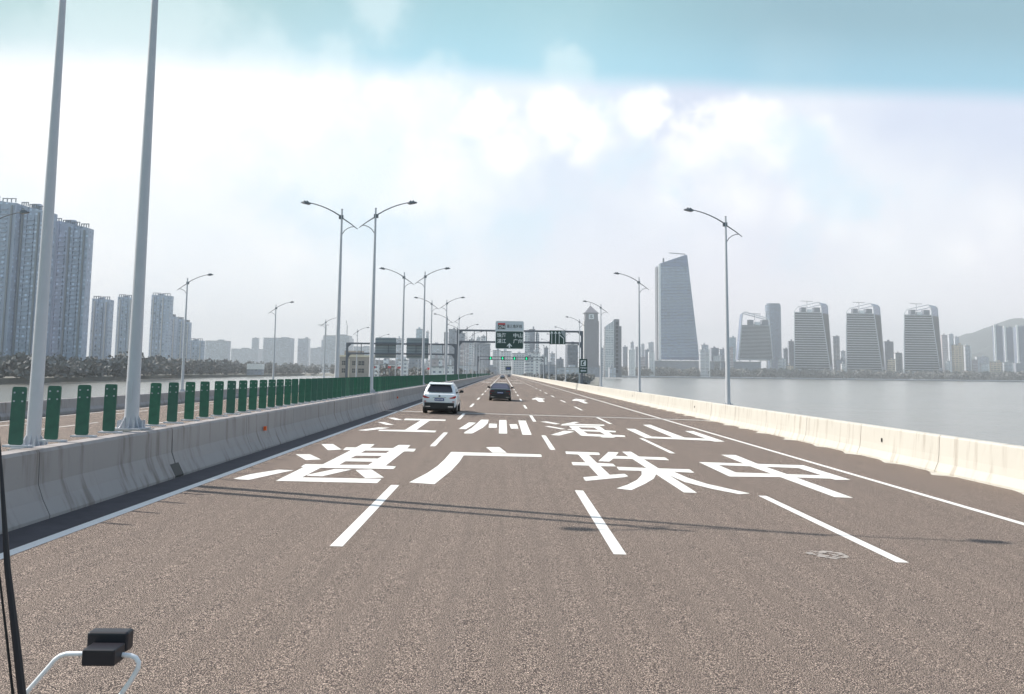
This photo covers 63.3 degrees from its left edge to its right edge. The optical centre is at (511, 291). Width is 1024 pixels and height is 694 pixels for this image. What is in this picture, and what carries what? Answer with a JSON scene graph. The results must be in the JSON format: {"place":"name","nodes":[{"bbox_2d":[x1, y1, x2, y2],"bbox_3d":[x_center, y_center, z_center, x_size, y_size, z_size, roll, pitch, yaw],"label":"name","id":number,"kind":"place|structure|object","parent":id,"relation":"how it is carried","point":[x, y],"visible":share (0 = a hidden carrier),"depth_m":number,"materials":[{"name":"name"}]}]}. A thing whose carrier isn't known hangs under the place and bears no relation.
{"place":"outdoors","nodes":[
{"label":"outdoors","id":0,"kind":"place"},
{"bbox_2d":[0,442,26,693],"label":"wiper arm","id":1,"kind":"object","parent":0,"point":[18,660],"visible":1,"depth_m":0.86},
{"bbox_2d":[26,628,140,693],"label":"mirror bracket","id":2,"kind":"object","parent":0,"point":[108,646],"visible":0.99,"depth_m":1.91,"materials":[{"name":"black plastic"}]},
{"bbox_2d":[0,379,460,451],"bbox_3d":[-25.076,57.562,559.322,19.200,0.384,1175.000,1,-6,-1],"label":"opposite road","id":3,"kind":"structure","parent":0,"point":[67,430],"depth_m":46.84,"materials":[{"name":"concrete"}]},
{"bbox_2d":[310,347,320,369],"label":"pale block","id":4,"kind":"structure","parent":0,"point":[315,356],"depth_m":2884.84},
{"bbox_2d":[0,372,855,385],"bbox_3d":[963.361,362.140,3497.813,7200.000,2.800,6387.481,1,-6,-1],"label":"ground","id":5,"kind":"structure","parent":0,"point":[10,379],"depth_m":575.75,"materials":[{"name":"soil"}]},
{"bbox_2d":[0,198,21,356],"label":"tower block","id":6,"kind":"structure","parent":5,"relation":"on","point":[9,235],"depth_m":542.07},
{"bbox_2d":[11,202,57,355],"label":"tower block","id":7,"kind":"structure","parent":5,"relation":"on","point":[27,275],"depth_m":547.08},
{"bbox_2d":[48,218,93,360],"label":"tower block","id":8,"kind":"structure","parent":5,"relation":"on","point":[71,293],"depth_m":560.61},
{"bbox_2d":[89,296,113,374],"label":"tower block","id":9,"kind":"structure","parent":5,"relation":"on","point":[100,344],"depth_m":657.81,"materials":[{"name":"concrete"}]},
{"bbox_2d":[114,294,131,357],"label":"tower block","id":10,"kind":"structure","parent":5,"relation":"on","point":[123,323],"depth_m":737.46,"materials":[{"name":"concrete"}]},
{"bbox_2d":[148,293,173,374],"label":"tower block","id":11,"kind":"structure","parent":5,"relation":"on","point":[161,320],"depth_m":797.91,"materials":[{"name":"concrete"}]},
{"bbox_2d":[170,314,177,360],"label":"tower block","id":12,"kind":"structure","parent":5,"relation":"on","point":[174,336],"depth_m":827.81,"materials":[{"name":"concrete"}]},
{"bbox_2d":[176,317,183,360],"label":"tower block","id":13,"kind":"structure","parent":5,"relation":"on","point":[180,336],"depth_m":856.46,"materials":[{"name":"concrete"}]},
{"bbox_2d":[185,320,191,360],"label":"tower block","id":14,"kind":"structure","parent":5,"relation":"on","point":[188,338],"depth_m":887.21,"materials":[{"name":"concrete"}]},
{"bbox_2d":[190,338,204,373],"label":"tower block","id":15,"kind":"structure","parent":5,"relation":"on","point":[197,350],"depth_m":925.36,"materials":[{"name":"concrete"}]},
{"bbox_2d":[0,351,397,379],"bbox_3d":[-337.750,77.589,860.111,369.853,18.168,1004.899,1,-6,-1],"label":"shore trees","id":16,"kind":"object","parent":5,"relation":"on","point":[17,365],"visible":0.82,"depth_m":549.69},
{"bbox_2d":[204,339,230,363],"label":"pale block","id":17,"kind":"structure","parent":5,"relation":"on","point":[219,349],"depth_m":2287.15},
{"bbox_2d":[231,348,262,363],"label":"pale block","id":18,"kind":"structure","parent":5,"relation":"on","point":[242,355],"depth_m":2882.97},
{"bbox_2d":[251,337,259,363],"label":"pale block","id":19,"kind":"structure","parent":5,"relation":"on","point":[255,351],"depth_m":2686.22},
{"bbox_2d":[247,364,264,374],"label":"white shed","id":20,"kind":"structure","parent":5,"relation":"on","point":[255,369],"depth_m":893.54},
{"bbox_2d":[262,337,294,365],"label":"pale block","id":21,"kind":"structure","parent":5,"relation":"on","point":[284,349],"depth_m":2488.16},
{"bbox_2d":[297,337,309,368],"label":"pale block","id":22,"kind":"structure","parent":5,"relation":"on","point":[303,354],"depth_m":2587.78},
{"bbox_2d":[322,334,351,372],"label":"building site","id":23,"kind":"object","parent":5,"relation":"on","point":[330,345],"visible":0.53,"depth_m":2390.54},
{"bbox_2d":[339,351,374,377],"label":"tan building","id":24,"kind":"structure","parent":5,"relation":"on","point":[362,365],"depth_m":596.42,"materials":[{"name":"beige concrete"}]},
{"bbox_2d":[474,343,490,366],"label":"city block","id":25,"kind":"structure","parent":5,"relation":"on","point":[482,362],"depth_m":1346.18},
{"bbox_2d":[375,364,594,383],"bbox_3d":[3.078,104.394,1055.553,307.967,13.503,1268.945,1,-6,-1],"label":"city trees","id":26,"kind":"object","parent":5,"relation":"on","point":[572,377],"visible":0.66,"depth_m":633.21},
{"bbox_2d":[557,365,580,374],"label":"city block","id":27,"kind":"structure","parent":5,"relation":"on","point":[570,369],"depth_m":996.22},
{"bbox_2d":[566,344,577,366],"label":"city block","id":28,"kind":"structure","parent":5,"relation":"on","point":[571,354],"depth_m":1147.96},
{"bbox_2d":[583,306,599,376],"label":"clock tower","id":29,"kind":"structure","parent":5,"relation":"on","point":[591,338],"depth_m":1500.31,"materials":[{"name":"concrete"}]},
{"bbox_2d":[604,319,621,376],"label":"slant tower","id":30,"kind":"structure","parent":5,"relation":"on","point":[612,344],"depth_m":1498.50,"materials":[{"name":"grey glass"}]},
{"bbox_2d":[628,348,634,375],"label":"city block","id":31,"kind":"structure","parent":5,"relation":"on","point":[631,362],"depth_m":2096.01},
{"bbox_2d":[648,350,654,375],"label":"city block","id":32,"kind":"structure","parent":5,"relation":"on","point":[651,360],"depth_m":2116.18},
{"bbox_2d":[699,348,709,376],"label":"city block","id":33,"kind":"structure","parent":5,"relation":"on","point":[704,361],"depth_m":2117.66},
{"bbox_2d":[655,360,761,376],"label":"podium block","id":34,"kind":"structure","parent":5,"relation":"on","point":[682,365],"depth_m":2161.78,"materials":[{"name":"concrete"}]},
{"bbox_2d":[599,366,1023,380],"bbox_3d":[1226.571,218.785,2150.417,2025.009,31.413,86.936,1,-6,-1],"label":"bank trees","id":35,"kind":"object","parent":5,"relation":"on","point":[849,373],"visible":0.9,"depth_m":2128.84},
{"bbox_2d":[622,376,1023,381],"bbox_3d":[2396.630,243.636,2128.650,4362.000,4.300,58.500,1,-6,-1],"label":"quay wall","id":36,"kind":"structure","parent":5,"relation":"on","point":[827,379],"depth_m":2099.64,"materials":[{"name":"concrete"}]},
{"bbox_2d":[448,328,456,364],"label":"city tower","id":37,"kind":"structure","parent":0,"point":[452,336],"depth_m":1397.32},
{"bbox_2d":[500,349,511,374],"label":"city block","id":38,"kind":"structure","parent":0,"point":[505,353],"depth_m":1444.20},
{"bbox_2d":[0,374,1023,693],"bbox_3d":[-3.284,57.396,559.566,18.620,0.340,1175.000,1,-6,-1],"label":"road","id":39,"kind":"structure","parent":0,"point":[490,574],"depth_m":9.63,"materials":[{"name":"asphalt"}]},
{"bbox_2d":[0,376,493,558],"bbox_3d":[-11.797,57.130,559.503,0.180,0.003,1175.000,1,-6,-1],"label":"edge line","id":40,"kind":"object","parent":39,"relation":"on","point":[63,533],"visible":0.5,"depth_m":13.93,"materials":[{"name":"paint"}]},
{"bbox_2d":[0,374,497,533],"bbox_3d":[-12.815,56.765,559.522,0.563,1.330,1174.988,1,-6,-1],"label":"median barrier","id":41,"kind":"object","parent":39,"relation":"on","point":[44,482],"visible":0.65,"depth_m":15.99,"materials":[{"name":"concrete"}]},
{"bbox_2d":[2,387,32,447],"bbox_3d":[-7.521,1.929,12.704,0.400,0.930,0.180,0,-6,8],"label":"anti glare board","id":42,"kind":"object","parent":41,"relation":"on","point":[17,417],"visible":0.97,"depth_m":12.69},
{"bbox_2d":[39,386,66,442],"bbox_3d":[-7.532,2.027,13.701,0.400,0.930,0.180,0,-7,8],"label":"anti glare board","id":43,"kind":"object","parent":41,"relation":"on","point":[52,414],"visible":0.98,"depth_m":13.68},
{"bbox_2d":[70,385,96,437],"bbox_3d":[-7.548,2.125,14.700,0.400,0.930,0.180,0,-7,2],"label":"anti glare board","id":44,"kind":"object","parent":41,"relation":"on","point":[83,411],"visible":0.98,"depth_m":14.68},
{"bbox_2d":[98,384,122,433],"bbox_3d":[-7.552,2.222,15.685,0.400,0.930,0.180,1,-5,4],"label":"anti glare board","id":45,"kind":"object","parent":41,"relation":"on","point":[109,409],"visible":0.97,"depth_m":15.66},
{"bbox_2d":[114,0,157,433],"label":"lamp post","id":46,"kind":"object","parent":41,"relation":"on","point":[131,420],"visible":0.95,"depth_m":16.79,"materials":[{"name":"metal"}]},
{"bbox_2d":[145,383,165,426],"bbox_3d":[-7.563,2.418,17.683,0.400,0.930,0.180,1,-7,6],"label":"anti glare board","id":47,"kind":"object","parent":41,"relation":"on","point":[154,404],"visible":0.95,"depth_m":17.66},
{"bbox_2d":[163,382,183,423],"bbox_3d":[-7.585,2.515,18.673,0.400,0.930,0.180,0,-6,7],"label":"anti glare board","id":48,"kind":"object","parent":41,"relation":"on","point":[173,395],"visible":0.97,"depth_m":18.66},
{"bbox_2d":[181,382,199,420],"bbox_3d":[-7.591,2.612,19.667,0.400,0.930,0.180,0,-6,8],"label":"anti glare board","id":49,"kind":"object","parent":41,"relation":"on","point":[189,401],"visible":0.97,"depth_m":19.65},
{"bbox_2d":[196,381,213,418],"bbox_3d":[-7.609,2.710,20.659,0.400,0.930,0.180,0,-5,6],"label":"anti glare board","id":50,"kind":"object","parent":41,"relation":"on","point":[204,399],"visible":0.98,"depth_m":20.64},
{"bbox_2d":[210,381,227,416],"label":"anti glare board","id":51,"kind":"object","parent":41,"relation":"on","point":[218,398],"visible":0.97,"depth_m":21.64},
{"bbox_2d":[223,381,239,414],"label":"anti glare board","id":52,"kind":"object","parent":41,"relation":"on","point":[231,396],"visible":0.97,"depth_m":22.63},
{"bbox_2d":[235,380,250,412],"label":"anti glare board","id":53,"kind":"object","parent":41,"relation":"on","point":[242,399],"visible":0.96,"depth_m":23.63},
{"bbox_2d":[246,380,260,411],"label":"anti glare board","id":54,"kind":"object","parent":41,"relation":"on","point":[253,387],"visible":1,"depth_m":24.63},
{"bbox_2d":[256,380,270,409],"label":"anti glare board","id":55,"kind":"object","parent":41,"relation":"on","point":[262,394],"visible":0.98,"depth_m":25.62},
{"bbox_2d":[266,379,278,408],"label":"anti glare board","id":56,"kind":"object","parent":41,"relation":"on","point":[271,391],"visible":0.99,"depth_m":26.61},
{"bbox_2d":[275,379,286,406],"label":"anti glare board","id":57,"kind":"object","parent":41,"relation":"on","point":[279,392],"visible":0.92,"depth_m":27.61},
{"bbox_2d":[283,379,294,405],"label":"anti glare board","id":58,"kind":"object","parent":41,"relation":"on","point":[287,394],"visible":0.94,"depth_m":28.61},
{"bbox_2d":[290,379,301,404],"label":"anti glare board","id":59,"kind":"object","parent":41,"relation":"on","point":[294,396],"visible":0.92,"depth_m":29.60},
{"bbox_2d":[298,379,307,403],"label":"anti glare board","id":60,"kind":"object","parent":41,"relation":"on","point":[301,397],"visible":0.92,"depth_m":30.59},
{"bbox_2d":[304,378,314,402],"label":"anti glare board","id":61,"kind":"object","parent":41,"relation":"on","point":[308,383],"visible":0.86,"depth_m":31.59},
{"bbox_2d":[359,200,416,392],"bbox_3d":[-7.140,0.911,46.864,3.273,12.280,0.660,1,-6,-1],"label":"lamp post","id":62,"kind":"object","parent":41,"relation":"on","point":[371,356],"visible":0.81,"depth_m":46.80,"materials":[{"name":"metal"}]},
{"bbox_2d":[415,267,449,385],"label":"lamp post","id":63,"kind":"object","parent":41,"relation":"on","point":[423,337],"visible":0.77,"depth_m":76.67,"materials":[{"name":"metal"}]},
{"bbox_2d":[0,374,498,552],"bbox_3d":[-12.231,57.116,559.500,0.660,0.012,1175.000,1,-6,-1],"label":"gutter","id":64,"kind":"object","parent":39,"relation":"on","point":[36,531],"visible":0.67,"depth_m":14.89,"materials":[{"name":"concrete"}]},
{"bbox_2d":[234,444,414,482],"bbox_3d":[-4.311,4.341,21.510,3.006,0.055,9.032,1,-6,-1],"label":"painted character","id":65,"kind":"object","parent":39,"relation":"on","point":[383,460],"visible":1,"depth_m":19.87,"materials":[{"name":"paint"}]},
{"bbox_2d":[330,485,398,545],"bbox_3d":[-2.351,3.654,13.936,0.170,0.003,6.000,1,-6,-1],"label":"lane marking","id":66,"kind":"object","parent":39,"relation":"on","point":[345,536],"visible":1,"depth_m":13.03,"materials":[{"name":"paint"}]},
{"bbox_2d":[363,418,445,431],"bbox_3d":[-4.498,5.771,36.077,3.016,0.055,9.145,1,-6,-1],"label":"painted character","id":67,"kind":"object","parent":39,"relation":"on","point":[417,425],"visible":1,"depth_m":34.65,"materials":[{"name":"paint"}]},
{"bbox_2d":[422,381,462,413],"bbox_3d":[-4.002,6.085,47.916,2.300,1.738,4.960,2,-6,0],"label":"suv car","id":68,"kind":"object","parent":39,"relation":"on","point":[440,396],"visible":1,"depth_m":45.70,"materials":[{"name":"white paint"}]},
{"bbox_2d":[411,447,541,483],"bbox_3d":[-1.266,4.475,21.832,2.701,0.056,8.988,-1,-6,21],"label":"painted character","id":69,"kind":"object","parent":39,"relation":"on","point":[447,464],"visible":1,"depth_m":21.58,"materials":[{"name":"paint"}]},
{"bbox_2d":[459,420,530,434],"bbox_3d":[-0.738,5.933,36.571,2.938,0.054,9.855,1,-6,-1],"label":"painted character","id":70,"kind":"object","parent":39,"relation":"on","point":[524,427],"visible":1,"depth_m":36.14,"materials":[{"name":"paint"}]},
{"bbox_2d":[488,383,512,400],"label":"sedan car","id":71,"kind":"object","parent":39,"relation":"on","point":[499,390],"visible":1,"depth_m":69.33,"materials":[{"name":"black paint"}]},
{"bbox_2d":[386,410,708,420],"bbox_3d":[2.026,7.061,47.215,18.500,0.346,0.790,1,-6,-1],"label":"expansion joint","id":72,"kind":"object","parent":39,"relation":"on","point":[550,415],"visible":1,"depth_m":47.21,"materials":[{"name":"metal"}]},
{"bbox_2d":[543,421,624,437],"bbox_3d":[2.967,6.058,36.708,3.052,0.056,10.054,1,-6,-1],"label":"painted character","id":73,"kind":"object","parent":39,"relation":"on","point":[578,430],"visible":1,"depth_m":35.42,"materials":[{"name":"paint"}]},
{"bbox_2d":[575,490,625,553],"bbox_3d":[1.398,3.770,13.964,0.170,0.003,6.000,1,-6,-1],"label":"lane marking","id":74,"kind":"object","parent":39,"relation":"on","point":[609,537],"visible":1,"depth_m":13.05,"materials":[{"name":"paint"}]},
{"bbox_2d":[565,451,748,493],"bbox_3d":[3.245,4.574,21.572,3.310,0.060,8.989,1,-6,-1],"label":"painted character","id":75,"kind":"object","parent":39,"relation":"on","point":[650,471],"visible":1,"depth_m":20.54,"materials":[{"name":"paint"}]},
{"bbox_2d":[628,425,724,441],"bbox_3d":[6.630,6.125,36.273,3.026,0.055,10.002,1,-6,-1],"label":"painted character","id":76,"kind":"object","parent":39,"relation":"on","point":[675,436],"visible":1,"depth_m":33.91,"materials":[{"name":"paint"}]},
{"bbox_2d":[700,455,851,497],"bbox_3d":[6.760,4.676,21.531,2.987,0.054,8.992,1,-6,-1],"label":"painted character","id":77,"kind":"object","parent":39,"relation":"on","point":[762,467],"visible":1,"depth_m":21.03,"materials":[{"name":"paint"}]},
{"bbox_2d":[529,380,1023,524],"bbox_3d":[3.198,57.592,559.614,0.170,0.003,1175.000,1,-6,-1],"label":"edge line","id":78,"kind":"object","parent":39,"relation":"on","point":[987,513],"visible":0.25,"depth_m":20.34,"materials":[{"name":"paint"}]},
{"bbox_2d":[807,551,848,558],"bbox_3d":[4.329,3.596,11.350,0.524,0.015,0.521,4,-6,-28],"label":"paint patch","id":79,"kind":"object","parent":39,"relation":"on","point":[820,553],"visible":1,"depth_m":11.33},
{"bbox_2d":[760,496,908,562],"bbox_3d":[5.147,3.886,13.991,0.170,0.003,6.000,1,-6,-1],"label":"lane marking","id":80,"kind":"object","parent":39,"relation":"on","point":[859,541],"visible":1,"depth_m":13.07,"materials":[{"name":"paint"}]},
{"bbox_2d":[0,375,1023,445],"bbox_3d":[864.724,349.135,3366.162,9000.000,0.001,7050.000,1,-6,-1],"label":"water","id":81,"kind":"structure","parent":0,"point":[990,411],"depth_m":311.88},
{"bbox_2d":[0,0,1023,373],"label":"sky","id":82,"kind":"structure","parent":0,"point":[867,151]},
{"bbox_2d":[512,352,524,374],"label":"city block","id":83,"kind":"structure","parent":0,"point":[518,364],"depth_m":1394.76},
{"bbox_2d":[524,353,535,374],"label":"city block","id":84,"kind":"structure","parent":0,"point":[528,367],"depth_m":995.90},
{"bbox_2d":[655,252,698,360],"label":"glass tower","id":85,"kind":"structure","parent":0,"point":[675,334],"depth_m":2209.86,"materials":[{"name":"glass"}]},
{"bbox_2d":[735,312,772,377],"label":"striped tower","id":86,"kind":"structure","parent":0,"point":[754,340],"depth_m":2204.64,"materials":[{"name":"grey glass"}]},
{"bbox_2d":[765,303,781,377],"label":"city tower","id":87,"kind":"structure","parent":0,"point":[773,313],"depth_m":2460.66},
{"bbox_2d":[788,339,793,368],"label":"city block","id":88,"kind":"structure","parent":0,"point":[790,352],"depth_m":2353.17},
{"bbox_2d":[794,301,832,370],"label":"striped tower","id":89,"kind":"structure","parent":0,"point":[812,345],"depth_m":2207.02,"materials":[{"name":"grey glass"}]},
{"bbox_2d":[832,335,839,369],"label":"city tower","id":90,"kind":"structure","parent":0,"point":[836,347],"depth_m":2355.07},
{"bbox_2d":[846,302,884,372],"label":"striped tower","id":91,"kind":"structure","parent":0,"point":[864,344],"depth_m":2208.24,"materials":[{"name":"grey glass"}]},
{"bbox_2d":[883,340,893,369],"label":"city block","id":92,"kind":"structure","parent":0,"point":[888,349],"depth_m":2355.99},
{"bbox_2d":[904,303,942,373],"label":"striped tower","id":93,"kind":"structure","parent":0,"point":[922,345],"depth_m":2209.64,"materials":[{"name":"grey glass"}]},
{"bbox_2d":[941,333,947,371],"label":"city tower","id":94,"kind":"structure","parent":0,"point":[944,345],"depth_m":2709.49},
{"bbox_2d":[951,343,963,372],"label":"city block","id":95,"kind":"structure","parent":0,"point":[957,359],"depth_m":2185.54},
{"bbox_2d":[903,318,1023,378],"bbox_3d":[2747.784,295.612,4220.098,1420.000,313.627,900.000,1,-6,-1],"label":"hill","id":96,"kind":"structure","parent":0,"point":[979,340],"depth_m":4122.93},
{"bbox_2d":[963,344,971,371],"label":"city block","id":97,"kind":"structure","parent":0,"point":[967,358],"depth_m":2246.31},
{"bbox_2d":[971,342,1014,371],"bbox_3d":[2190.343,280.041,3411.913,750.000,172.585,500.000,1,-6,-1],"label":"hill","id":98,"kind":"structure","parent":0,"point":[987,351],"depth_m":3372.52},
{"bbox_2d":[992,324,1003,371],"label":"city tower","id":99,"kind":"structure","parent":0,"point":[997,336],"depth_m":2512.11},
{"bbox_2d":[1002,326,1013,371],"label":"city tower","id":100,"kind":"structure","parent":0,"point":[1008,348],"depth_m":2532.20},
{"bbox_2d":[1013,325,1023,362],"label":"city tower","id":101,"kind":"structure","parent":0,"point":[1018,335],"depth_m":2554.04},
{"bbox_3d":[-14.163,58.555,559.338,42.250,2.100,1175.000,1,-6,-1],"label":"bridge deck","id":102,"kind":"structure","parent":0,"visible":0},
{"bbox_2d":[7,0,65,450],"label":"lamp post","id":103,"kind":"object","parent":102,"relation":"on","point":[33,436],"visible":0.59,"depth_m":16.76,"materials":[{"name":"metal"}]},
{"bbox_2d":[0,385,298,419],"bbox_3d":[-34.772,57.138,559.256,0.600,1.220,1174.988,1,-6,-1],"label":"opposite parapet","id":104,"kind":"structure","parent":102,"relation":"on","point":[68,406],"depth_m":59.32,"materials":[{"name":"concrete"}]},
{"bbox_2d":[178,273,212,391],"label":"lamp post","id":105,"kind":"object","parent":102,"relation":"on","point":[183,359],"visible":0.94,"depth_m":76.15,"materials":[{"name":"metal"}]},
{"bbox_2d":[301,200,356,399],"bbox_3d":[-10.469,1.083,46.812,3.273,12.530,0.660,1,-6,-1],"label":"lamp post","id":106,"kind":"object","parent":102,"relation":"on","point":[337,349],"visible":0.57,"depth_m":46.83,"materials":[{"name":"metal"}]},
{"bbox_2d":[379,267,413,375],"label":"lamp post","id":107,"kind":"object","parent":102,"relation":"on","point":[402,343],"visible":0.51,"depth_m":76.70,"materials":[{"name":"metal"}]},
{"bbox_2d":[345,342,456,380],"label":"sign gantry","id":108,"kind":"object","parent":102,"relation":"on","point":[348,344],"visible":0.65,"depth_m":153.31,"materials":[{"name":"metal"}]},
{"bbox_2d":[375,337,395,357],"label":"road sign","id":109,"kind":"object","parent":108,"relation":"attached to","point":[379,348],"visible":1,"depth_m":153.79,"materials":[{"name":"metal"}]},
{"bbox_2d":[406,338,428,358],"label":"road sign","id":110,"kind":"object","parent":108,"relation":"attached to","point":[413,348],"visible":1,"depth_m":153.83,"materials":[{"name":"metal"}]},
{"bbox_2d":[456,329,583,383],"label":"sign gantry","id":111,"kind":"object","parent":102,"relation":"on","point":[536,331],"visible":0.69,"depth_m":137.77,"materials":[{"name":"metal"}]},
{"bbox_2d":[495,321,523,348],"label":"direction sign","id":112,"kind":"object","parent":111,"relation":"attached to","point":[509,334],"visible":1,"depth_m":137.51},
{"bbox_2d":[550,330,564,343],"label":"lane sign","id":113,"kind":"object","parent":111,"relation":"attached to","point":[557,336],"visible":1,"depth_m":137.56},
{"bbox_2d":[512,374,1023,494],"bbox_3d":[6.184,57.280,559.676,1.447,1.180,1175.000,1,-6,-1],"label":"parapet","id":114,"kind":"structure","parent":102,"relation":"on","point":[998,464],"depth_m":26.83,"materials":[{"name":"concrete"}]},
{"bbox_2d":[583,300,607,386],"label":"lamp post","id":115,"kind":"object","parent":114,"relation":"on","point":[600,345],"visible":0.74,"depth_m":105.87,"materials":[{"name":"metal"}]},
{"bbox_2d":[613,272,648,391],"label":"lamp post","id":116,"kind":"object","parent":114,"relation":"on","point":[639,364],"visible":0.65,"depth_m":76.04,"materials":[{"name":"metal"}]},
{"bbox_2d":[684,207,741,404],"bbox_3d":[11.260,0.977,46.245,3.273,11.380,0.660,1,-6,-1],"label":"lamp post","id":117,"kind":"object","parent":114,"relation":"on","point":[727,366],"visible":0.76,"depth_m":46.11,"materials":[{"name":"metal"}]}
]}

